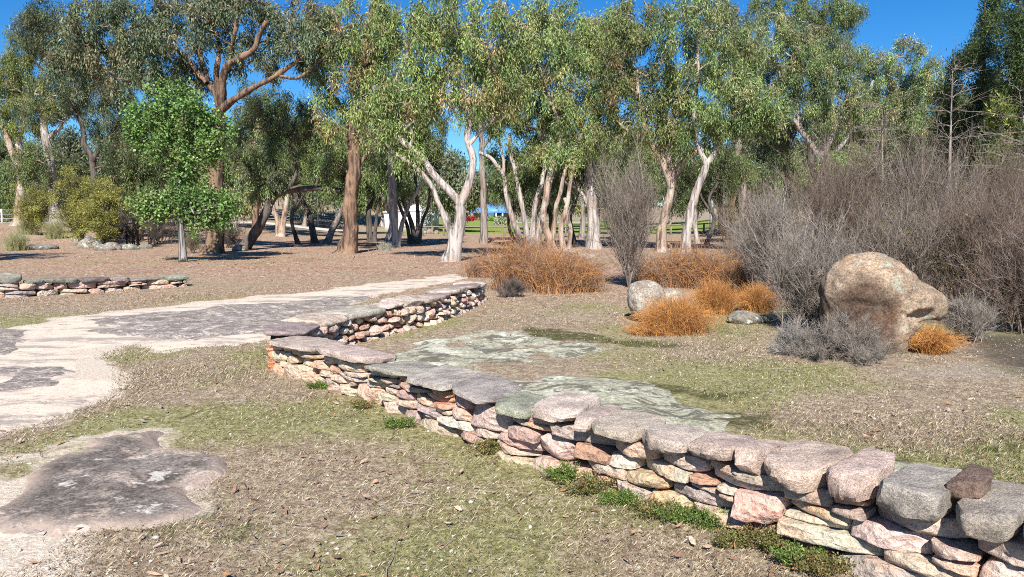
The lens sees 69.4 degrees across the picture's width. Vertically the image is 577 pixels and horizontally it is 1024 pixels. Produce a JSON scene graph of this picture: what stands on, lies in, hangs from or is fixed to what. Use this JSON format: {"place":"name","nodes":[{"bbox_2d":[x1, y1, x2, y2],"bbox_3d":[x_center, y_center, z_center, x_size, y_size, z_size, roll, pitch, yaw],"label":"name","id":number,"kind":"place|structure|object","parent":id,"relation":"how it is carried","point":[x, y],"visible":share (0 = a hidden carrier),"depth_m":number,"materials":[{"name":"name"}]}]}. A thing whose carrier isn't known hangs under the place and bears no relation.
{"place":"outdoors","nodes":[
{"label":"outdoors","id":0,"kind":"place"},
{"bbox_2d":[0,275,460,427],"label":"path","id":1,"kind":"structure","parent":0,"point":[58,342],"depth_m":9.00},
{"bbox_2d":[0,198,1023,576],"bbox_3d":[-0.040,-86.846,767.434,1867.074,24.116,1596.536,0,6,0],"label":"ground","id":2,"kind":"structure","parent":0,"point":[234,272],"depth_m":6.12,"materials":[{"name":"soil"}]},
{"bbox_2d":[0,325,26,354],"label":"rock slab","id":3,"kind":"object","parent":2,"relation":"on","point":[9,338],"visible":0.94,"depth_m":9.39,"materials":[{"name":"grey stone"}]},
{"bbox_2d":[0,155,39,221],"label":"eucalyptus tree","id":4,"kind":"object","parent":2,"relation":"on","point":[6,205],"visible":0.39,"depth_m":65.06,"materials":[{"name":"green plant"}]},
{"bbox_2d":[0,25,48,225],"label":"eucalyptus tree","id":5,"kind":"object","parent":2,"relation":"on","point":[12,84],"visible":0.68,"depth_m":48.59,"materials":[{"name":"green plant"}]},
{"bbox_2d":[5,181,58,234],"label":"bush","id":6,"kind":"object","parent":2,"relation":"on","point":[33,208],"visible":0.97,"depth_m":41.46,"materials":[{"name":"green plant"}]},
{"bbox_2d":[4,135,60,197],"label":"eucalyptus tree","id":7,"kind":"object","parent":2,"relation":"on","point":[30,165],"visible":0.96,"depth_m":46.13,"materials":[{"name":"green plant"}]},
{"bbox_2d":[0,366,74,390],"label":"rock slab","id":8,"kind":"object","parent":2,"relation":"on","point":[27,377],"visible":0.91,"depth_m":7.30,"materials":[{"name":"grey stone"}]},
{"bbox_2d":[6,76,87,225],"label":"eucalyptus tree","id":9,"kind":"object","parent":2,"relation":"on","point":[46,109],"visible":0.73,"depth_m":46.95,"materials":[{"name":"green plant"}]},
{"bbox_2d":[0,121,97,220],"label":"eucalyptus tree","id":10,"kind":"object","parent":2,"relation":"on","point":[67,142],"visible":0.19,"depth_m":70.81,"materials":[{"name":"green plant"}]},
{"bbox_2d":[38,149,90,220],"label":"eucalyptus tree","id":11,"kind":"object","parent":2,"relation":"on","point":[68,162],"visible":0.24,"depth_m":62.74,"materials":[{"name":"green plant"}]},
{"bbox_2d":[7,0,145,191],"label":"eucalyptus tree","id":12,"kind":"object","parent":2,"relation":"on","point":[34,41],"visible":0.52,"depth_m":44.47,"materials":[{"name":"green plant"}]},
{"bbox_2d":[37,160,122,242],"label":"bush","id":13,"kind":"object","parent":2,"relation":"on","point":[77,194],"visible":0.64,"depth_m":35.47,"materials":[{"name":"green plant"}]},
{"bbox_2d":[0,273,188,297],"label":"stone wall","id":14,"kind":"structure","parent":2,"relation":"on","point":[10,286],"depth_m":15.07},
{"bbox_2d":[66,172,132,243],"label":"bush","id":15,"kind":"object","parent":2,"relation":"on","point":[102,210],"visible":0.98,"depth_m":33.59,"materials":[{"name":"green plant"}]},
{"bbox_2d":[0,431,226,536],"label":"rock slab","id":16,"kind":"object","parent":2,"relation":"on","point":[119,482],"visible":1,"depth_m":4.28,"materials":[{"name":"stone"}]},
{"bbox_2d":[93,116,182,240],"bbox_3d":[-19.934,-5.857,39.579,4.748,6.808,2.856,0,6,0],"label":"eucalyptus tree","id":17,"kind":"object","parent":2,"relation":"on","point":[131,170],"visible":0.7,"depth_m":39.12,"materials":[{"name":"green plant"}]},
{"bbox_2d":[113,207,171,245],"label":"dead shrub","id":18,"kind":"object","parent":2,"relation":"on","point":[126,230],"visible":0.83,"depth_m":35.78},
{"bbox_2d":[118,68,245,261],"bbox_3d":[-11.123,-4.093,25.211,4.221,6.599,2.432,0,6,0],"label":"maple tree","id":19,"kind":"object","parent":2,"relation":"on","point":[183,111],"visible":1,"depth_m":24.77,"materials":[{"name":"green plant"}]},
{"bbox_2d":[38,0,346,253],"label":"eucalyptus tree","id":20,"kind":"object","parent":2,"relation":"on","point":[154,45],"visible":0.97,"depth_m":30.06,"materials":[{"name":"green plant"}]},
{"bbox_2d":[87,296,372,340],"bbox_3d":[-3.778,0.402,11.862,3.972,0.096,5.676,5,8,41],"label":"rock slab","id":21,"kind":"object","parent":2,"relation":"on","point":[217,321],"visible":0.91,"depth_m":11.10,"materials":[{"name":"grey stone"}]},
{"bbox_2d":[190,133,278,226],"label":"eucalyptus tree","id":22,"kind":"object","parent":2,"relation":"on","point":[228,182],"visible":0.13,"depth_m":54.24,"materials":[{"name":"green plant"}]},
{"bbox_2d":[225,77,278,226],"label":"eucalyptus tree","id":23,"kind":"object","parent":2,"relation":"on","point":[250,121],"visible":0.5,"depth_m":48.81,"materials":[{"name":"green plant"}]},
{"bbox_2d":[238,111,306,236],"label":"eucalyptus tree","id":24,"kind":"object","parent":2,"relation":"on","point":[280,226],"visible":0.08,"depth_m":49.15,"materials":[{"name":"green plant"}]},
{"bbox_2d":[229,87,340,248],"bbox_3d":[-10.489,-5.377,34.519,5.246,7.820,2.596,0,6,0],"label":"eucalyptus tree","id":25,"kind":"object","parent":2,"relation":"on","point":[274,128],"visible":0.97,"depth_m":34.24,"materials":[{"name":"green plant"}]},
{"bbox_2d":[262,146,331,243],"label":"eucalyptus tree","id":26,"kind":"object","parent":2,"relation":"on","point":[287,164],"visible":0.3,"depth_m":40.51,"materials":[{"name":"green plant"}]},
{"bbox_2d":[278,184,333,226],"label":"eucalyptus tree","id":27,"kind":"object","parent":2,"relation":"on","point":[311,200],"visible":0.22,"depth_m":65.13,"materials":[{"name":"green plant"}]},
{"bbox_2d":[274,121,338,242],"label":"eucalyptus tree","id":28,"kind":"object","parent":2,"relation":"on","point":[313,234],"visible":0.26,"depth_m":41.72,"materials":[{"name":"green plant"}]},
{"bbox_2d":[301,122,386,242],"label":"eucalyptus tree","id":29,"kind":"object","parent":2,"relation":"on","point":[335,223],"visible":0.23,"depth_m":41.53,"materials":[{"name":"green plant"}]},
{"bbox_2d":[298,0,406,253],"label":"eucalyptus tree","id":30,"kind":"object","parent":2,"relation":"on","point":[383,44],"visible":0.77,"depth_m":29.91,"materials":[{"name":"green plant"}]},
{"bbox_2d":[318,156,386,222],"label":"eucalyptus tree","id":31,"kind":"object","parent":2,"relation":"on","point":[362,199],"visible":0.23,"depth_m":59.22,"materials":[{"name":"green plant"}]},
{"bbox_2d":[333,135,402,241],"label":"eucalyptus tree","id":32,"kind":"object","parent":2,"relation":"on","point":[371,236],"visible":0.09,"depth_m":43.67,"materials":[{"name":"green plant"}]},
{"bbox_2d":[361,148,416,242],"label":"eucalyptus tree","id":33,"kind":"object","parent":2,"relation":"on","point":[372,172],"visible":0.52,"depth_m":39.56,"materials":[{"name":"green plant"}]},
{"bbox_2d":[350,55,448,246],"bbox_3d":[-5.639,-6.878,36.614,5.288,9.996,3.171,0,6,0],"label":"eucalyptus tree","id":34,"kind":"object","parent":2,"relation":"on","point":[395,236],"visible":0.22,"depth_m":36.64,"materials":[{"name":"green plant"}]},
{"bbox_2d":[363,113,450,243],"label":"eucalyptus tree","id":35,"kind":"object","parent":2,"relation":"on","point":[414,236],"visible":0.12,"depth_m":41.05,"materials":[{"name":"green plant"}]},
{"bbox_2d":[383,205,438,230],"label":"shed","id":36,"kind":"structure","parent":2,"relation":"on","point":[431,219],"depth_m":70.51,"materials":[{"name":"white metal"}]},
{"bbox_2d":[345,0,541,261],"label":"eucalyptus tree","id":37,"kind":"object","parent":2,"relation":"on","point":[425,31],"visible":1,"depth_m":24.81,"materials":[{"name":"green plant"}]},
{"bbox_2d":[411,142,494,228],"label":"eucalyptus tree","id":38,"kind":"object","parent":2,"relation":"on","point":[453,176],"visible":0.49,"depth_m":66.83,"materials":[{"name":"green plant"}]},
{"bbox_2d":[449,246,504,277],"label":"dry bracken","id":39,"kind":"object","parent":2,"relation":"on","point":[475,270],"visible":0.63,"depth_m":18.96,"materials":[{"name":"brown plant"}]},
{"bbox_2d":[458,59,528,243],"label":"eucalyptus tree","id":40,"kind":"object","parent":2,"relation":"on","point":[483,207],"visible":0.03,"depth_m":40.84,"materials":[{"name":"grey plant"}]},
{"bbox_2d":[387,330,613,366],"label":"lichened slab","id":41,"kind":"structure","parent":2,"relation":"on","point":[436,351],"depth_m":8.75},
{"bbox_2d":[449,217,559,290],"bbox_3d":[0.026,-0.774,15.696,2.416,1.656,2.532,3,7,31],"label":"dry bracken","id":42,"kind":"object","parent":2,"relation":"on","point":[502,272],"visible":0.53,"depth_m":15.58,"materials":[{"name":"brown plant"}]},
{"bbox_2d":[479,142,539,244],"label":"eucalyptus tree","id":43,"kind":"object","parent":2,"relation":"on","point":[489,164],"visible":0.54,"depth_m":37.41,"materials":[{"name":"green plant"}]},
{"bbox_2d":[0,238,1022,576],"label":"fallen leaves","id":44,"kind":"object","parent":2,"relation":"on","point":[692,540],"depth_m":5.08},
{"bbox_2d":[0,299,1022,576],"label":"pebbles","id":45,"kind":"object","parent":2,"relation":"on","point":[428,495],"visible":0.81,"depth_m":3.88,"materials":[{"name":"grey stone"}]},
{"bbox_2d":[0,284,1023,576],"bbox_3d":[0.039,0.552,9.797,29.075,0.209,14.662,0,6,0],"label":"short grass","id":46,"kind":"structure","parent":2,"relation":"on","point":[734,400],"depth_m":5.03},
{"bbox_2d":[478,33,557,248],"bbox_3d":[0.505,-6.838,34.322,4.494,10.413,3.230,0,6,0],"label":"eucalyptus tree","id":47,"kind":"object","parent":2,"relation":"on","point":[509,183],"visible":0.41,"depth_m":34.37,"materials":[{"name":"green plant"}]},
{"bbox_2d":[499,141,563,224],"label":"eucalyptus tree","id":48,"kind":"object","parent":2,"relation":"on","point":[527,199],"visible":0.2,"depth_m":61.31,"materials":[{"name":"green plant"}]},
{"bbox_2d":[493,228,607,295],"bbox_3d":[0.839,-0.572,15.218,2.583,1.357,1.820,0,6,0],"label":"dry bracken","id":49,"kind":"object","parent":2,"relation":"on","point":[553,277],"visible":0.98,"depth_m":15.05,"materials":[{"name":"brown plant"}]},
{"bbox_2d":[518,146,583,245],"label":"eucalyptus tree","id":50,"kind":"object","parent":2,"relation":"on","point":[556,179],"visible":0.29,"depth_m":38.68,"materials":[{"name":"green plant"}]},
{"bbox_2d":[516,0,594,250],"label":"eucalyptus tree","id":51,"kind":"object","parent":2,"relation":"on","point":[552,34],"visible":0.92,"depth_m":32.01,"materials":[{"name":"green plant"}]},
{"bbox_2d":[538,458,580,484],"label":"weed","id":52,"kind":"object","parent":2,"relation":"on","point":[564,471],"visible":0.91,"depth_m":4.44,"materials":[{"name":"green plant"}]},
{"bbox_2d":[525,0,643,248],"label":"eucalyptus tree","id":53,"kind":"object","parent":2,"relation":"on","point":[593,115],"visible":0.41,"depth_m":33.44,"materials":[{"name":"green plant"}]},
{"bbox_2d":[556,468,618,495],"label":"weed","id":54,"kind":"object","parent":2,"relation":"on","point":[587,485],"visible":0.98,"depth_m":4.27,"materials":[{"name":"green plant"}]},
{"bbox_2d":[566,250,623,292],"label":"dry bracken","id":55,"kind":"object","parent":2,"relation":"on","point":[590,286],"visible":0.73,"depth_m":15.34,"materials":[{"name":"brown plant"}]},
{"bbox_2d":[596,484,644,506],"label":"weed","id":56,"kind":"object","parent":2,"relation":"on","point":[625,497],"visible":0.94,"depth_m":4.11,"materials":[{"name":"green plant"}]},
{"bbox_2d":[595,118,646,240],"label":"eucalyptus tree","id":57,"kind":"object","parent":2,"relation":"on","point":[616,165],"visible":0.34,"depth_m":45.34,"materials":[{"name":"green plant"}]},
{"bbox_2d":[510,375,740,433],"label":"lichened slab","id":58,"kind":"structure","parent":2,"relation":"on","point":[643,396],"depth_m":6.42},
{"bbox_2d":[569,123,689,287],"bbox_3d":[2.515,-1.875,16.285,2.642,3.789,2.411,0,6,0],"label":"dead shrub","id":59,"kind":"object","parent":2,"relation":"on","point":[626,248],"visible":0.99,"depth_m":16.14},
{"bbox_2d":[615,145,666,243],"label":"eucalyptus tree","id":60,"kind":"object","parent":2,"relation":"on","point":[644,156],"visible":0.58,"depth_m":39.48,"materials":[{"name":"green plant"}]},
{"bbox_2d":[263,281,1023,576],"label":"dry stone wall","id":61,"kind":"structure","parent":2,"relation":"on","point":[873,511],"depth_m":3.94,"materials":[{"name":"stone"}]},
{"bbox_2d":[627,280,666,318],"bbox_3d":[2.056,0.182,11.300,0.605,0.636,0.654,0,6,0],"label":"boulder","id":62,"kind":"object","parent":2,"relation":"on","point":[644,290],"visible":0.63,"depth_m":11.09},
{"bbox_2d":[615,245,678,284],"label":"dry bracken","id":63,"kind":"object","parent":2,"relation":"on","point":[644,276],"visible":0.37,"depth_m":16.95,"materials":[{"name":"brown plant"}]},
{"bbox_2d":[587,0,710,252],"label":"eucalyptus tree","id":64,"kind":"object","parent":2,"relation":"on","point":[643,108],"visible":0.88,"depth_m":30.97,"materials":[{"name":"green plant"}]},
{"bbox_2d":[627,496,693,520],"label":"weed","id":65,"kind":"object","parent":2,"relation":"on","point":[647,506],"visible":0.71,"depth_m":3.96,"materials":[{"name":"green plant"}]},
{"bbox_2d":[649,501,703,523],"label":"weed","id":66,"kind":"object","parent":2,"relation":"on","point":[676,515],"visible":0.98,"depth_m":3.88,"materials":[{"name":"green plant"}]},
{"bbox_2d":[617,290,737,336],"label":"grass tussock","id":67,"kind":"object","parent":2,"relation":"on","point":[684,317],"depth_m":9.85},
{"bbox_2d":[638,223,727,288],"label":"dry bracken","id":68,"kind":"object","parent":2,"relation":"on","point":[673,281],"visible":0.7,"depth_m":16.30,"materials":[{"name":"brown plant"}]},
{"bbox_2d":[656,145,725,218],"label":"eucalyptus tree","id":69,"kind":"object","parent":2,"relation":"on","point":[678,204],"visible":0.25,"depth_m":67.12,"materials":[{"name":"green plant"}]},
{"bbox_2d":[649,236,747,290],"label":"dry bracken","id":70,"kind":"object","parent":2,"relation":"on","point":[699,268],"visible":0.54,"depth_m":15.81,"materials":[{"name":"brown plant"}]},
{"bbox_2d":[682,502,730,530],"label":"weed","id":71,"kind":"object","parent":2,"relation":"on","point":[708,521],"visible":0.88,"depth_m":3.79,"materials":[{"name":"green plant"}]},
{"bbox_2d":[675,142,744,244],"bbox_3d":[10.743,-5.023,39.812,4.023,5.674,2.238,-1,6,-7],"label":"eucalyptus tree","id":72,"kind":"object","parent":2,"relation":"on","point":[694,172],"visible":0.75,"depth_m":39.53,"materials":[{"name":"green plant"}]},
{"bbox_2d":[675,277,747,315],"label":"grass tussock","id":73,"kind":"object","parent":2,"relation":"on","point":[717,296],"depth_m":11.85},
{"bbox_2d":[640,0,791,253],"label":"eucalyptus tree","id":74,"kind":"object","parent":2,"relation":"on","point":[743,98],"visible":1,"depth_m":29.80,"materials":[{"name":"green plant"}]},
{"bbox_2d":[696,249,755,293],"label":"dry bracken","id":75,"kind":"object","parent":2,"relation":"on","point":[735,276],"visible":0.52,"depth_m":14.94,"materials":[{"name":"brown plant"}]},
{"bbox_2d":[709,522,757,551],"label":"weed","id":76,"kind":"object","parent":2,"relation":"on","point":[740,536],"visible":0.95,"depth_m":3.58,"materials":[{"name":"green plant"}]},
{"bbox_2d":[709,150,763,241],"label":"eucalyptus tree","id":77,"kind":"object","parent":2,"relation":"on","point":[747,166],"visible":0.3,"depth_m":41.33,"materials":[{"name":"green plant"}]},
{"bbox_2d":[683,0,798,236],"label":"eucalyptus tree","id":78,"kind":"object","parent":2,"relation":"on","point":[760,152],"visible":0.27,"depth_m":45.72,"materials":[{"name":"green plant"}]},
{"bbox_2d":[727,310,771,324],"bbox_3d":[3.529,0.441,10.996,0.682,0.247,0.395,-3,6,-25],"label":"boulder","id":79,"kind":"object","parent":2,"relation":"on","point":[744,317],"visible":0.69,"depth_m":10.85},
{"bbox_2d":[706,166,799,263],"bbox_3d":[7.533,-2.407,23.963,2.921,3.344,3.220,0,6,0],"label":"dead shrub","id":80,"kind":"object","parent":2,"relation":"on","point":[724,227],"visible":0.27,"depth_m":23.88,"materials":[{"name":"grey plant"}]},
{"bbox_2d":[733,279,785,313],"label":"grass tussock","id":81,"kind":"object","parent":2,"relation":"on","point":[755,304],"depth_m":12.05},
{"bbox_2d":[716,159,823,300],"bbox_3d":[4.958,-1.110,13.877,2.397,2.753,1.809,-2,6,-21],"label":"dead shrub","id":82,"kind":"object","parent":2,"relation":"on","point":[765,224],"visible":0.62,"depth_m":13.64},
{"bbox_2d":[746,522,794,554],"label":"weed","id":83,"kind":"object","parent":2,"relation":"on","point":[768,537],"visible":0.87,"depth_m":3.52,"materials":[{"name":"green plant"}]},
{"bbox_2d":[745,127,817,210],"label":"eucalyptus tree","id":84,"kind":"object","parent":2,"relation":"on","point":[792,170],"visible":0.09,"depth_m":56.85,"materials":[{"name":"green plant"}]},
{"bbox_2d":[760,316,826,355],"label":"dead shrub","id":85,"kind":"object","parent":2,"relation":"on","point":[788,332],"visible":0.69,"depth_m":8.47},
{"bbox_2d":[769,539,828,568],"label":"weed","id":86,"kind":"object","parent":2,"relation":"on","point":[786,556],"visible":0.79,"depth_m":3.38,"materials":[{"name":"green plant"}]},
{"bbox_2d":[747,0,874,221],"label":"eucalyptus tree","id":87,"kind":"object","parent":2,"relation":"on","point":[851,13],"visible":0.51,"depth_m":49.86,"materials":[{"name":"green plant"}]},
{"bbox_2d":[746,189,896,332],"bbox_3d":[4.192,-0.360,10.272,1.706,2.009,1.742,-4,7,-32],"label":"dead shrub","id":88,"kind":"object","parent":2,"relation":"on","point":[802,278],"visible":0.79,"depth_m":10.08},
{"bbox_2d":[790,546,863,576],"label":"weed","id":89,"kind":"object","parent":2,"relation":"on","point":[822,564],"visible":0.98,"depth_m":3.31,"materials":[{"name":"green plant"}]},
{"bbox_2d":[743,91,929,263],"bbox_3d":[6.489,-1.966,15.535,3.652,4.147,3.522,0,6,0],"label":"dead shrub","id":90,"kind":"object","parent":2,"relation":"on","point":[844,194],"visible":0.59,"depth_m":14.97,"materials":[{"name":"grey plant"}]},
{"bbox_2d":[784,304,896,366],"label":"dead shrub","id":91,"kind":"object","parent":2,"relation":"on","point":[842,344],"visible":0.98,"depth_m":8.17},
{"bbox_2d":[744,5,947,195],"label":"eucalyptus tree","id":92,"kind":"object","parent":2,"relation":"on","point":[913,87],"visible":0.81,"depth_m":42.39,"materials":[{"name":"green plant"}]},
{"bbox_2d":[815,98,931,208],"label":"eucalyptus tree","id":93,"kind":"object","parent":2,"relation":"on","point":[898,154],"visible":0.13,"depth_m":52.36,"materials":[{"name":"green plant"}]},
{"bbox_2d":[818,252,948,354],"bbox_3d":[4.440,0.275,8.889,1.428,1.431,1.052,2,6,22],"label":"boulder","id":94,"kind":"object","parent":2,"relation":"on","point":[900,299],"visible":0.82,"depth_m":8.53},
{"bbox_2d":[851,92,916,238],"bbox_3d":[13.706,-4.203,27.655,2.687,6.031,2.374,-3,7,-30],"label":"dead tree","id":95,"kind":"object","parent":2,"relation":"on","point":[882,120],"visible":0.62,"depth_m":27.56,"materials":[{"name":"grey plant"}]},
{"bbox_2d":[835,166,992,301],"bbox_3d":[6.564,-0.784,12.076,2.101,2.431,2.465,6,8,44],"label":"dead shrub","id":96,"kind":"object","parent":2,"relation":"on","point":[913,258],"visible":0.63,"depth_m":11.73,"materials":[{"name":"grey plant"}]},
{"bbox_2d":[833,96,1023,296],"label":"dead shrub","id":97,"kind":"object","parent":2,"relation":"on","point":[923,186],"visible":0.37,"depth_m":14.62,"materials":[{"name":"grey plant"}]},
{"bbox_2d":[904,320,988,354],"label":"grass tussock","id":98,"kind":"object","parent":2,"relation":"on","point":[929,341],"depth_m":8.52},
{"bbox_2d":[928,56,977,206],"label":"dead tree","id":99,"kind":"object","parent":2,"relation":"on","point":[956,102],"visible":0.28,"depth_m":44.99,"materials":[{"name":"grey plant"}]},
{"bbox_2d":[911,35,997,206],"bbox_3d":[17.509,-5.758,29.488,3.018,8.327,2.992,-2,6,-16],"label":"dead tree","id":100,"kind":"object","parent":2,"relation":"on","point":[950,138],"visible":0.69,"depth_m":29.41,"materials":[{"name":"wood"}]},
{"bbox_2d":[903,161,1023,317],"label":"dead shrub","id":101,"kind":"object","parent":2,"relation":"on","point":[979,223],"visible":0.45,"depth_m":11.45,"materials":[{"name":"grey plant"}]},
{"bbox_2d":[943,281,1008,342],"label":"dead shrub","id":102,"kind":"object","parent":2,"relation":"on","point":[966,318],"visible":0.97,"depth_m":9.31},
{"bbox_2d":[940,0,1017,193],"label":"pine tree","id":103,"kind":"object","parent":2,"relation":"on","point":[986,79],"visible":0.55,"depth_m":40.70,"materials":[{"name":"green plant"}]},
{"bbox_2d":[938,120,1023,262],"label":"dead shrub","id":104,"kind":"object","parent":2,"relation":"on","point":[1007,173],"visible":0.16,"depth_m":16.20,"materials":[{"name":"grey plant"}]},
{"bbox_2d":[952,187,1023,334],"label":"dead shrub","id":105,"kind":"object","parent":2,"relation":"on","point":[1007,286],"visible":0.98,"depth_m":9.87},
{"bbox_2d":[961,78,1023,180],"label":"dead tree","id":106,"kind":"object","parent":2,"relation":"on","point":[1009,116],"visible":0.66,"depth_m":21.95,"materials":[{"name":"grey plant"}]},
{"bbox_2d":[965,85,1023,205],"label":"eucalyptus tree","id":107,"kind":"object","parent":2,"relation":"on","point":[996,120],"visible":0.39,"depth_m":35.33,"materials":[{"name":"green plant"}]},
{"bbox_2d":[980,0,1023,199],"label":"pine tree","id":108,"kind":"object","parent":2,"relation":"on","point":[1013,57],"visible":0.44,"depth_m":36.80,"materials":[{"name":"green plant"}]},
{"bbox_2d":[0,0,1023,205],"label":"sky","id":109,"kind":"structure","parent":0,"point":[935,21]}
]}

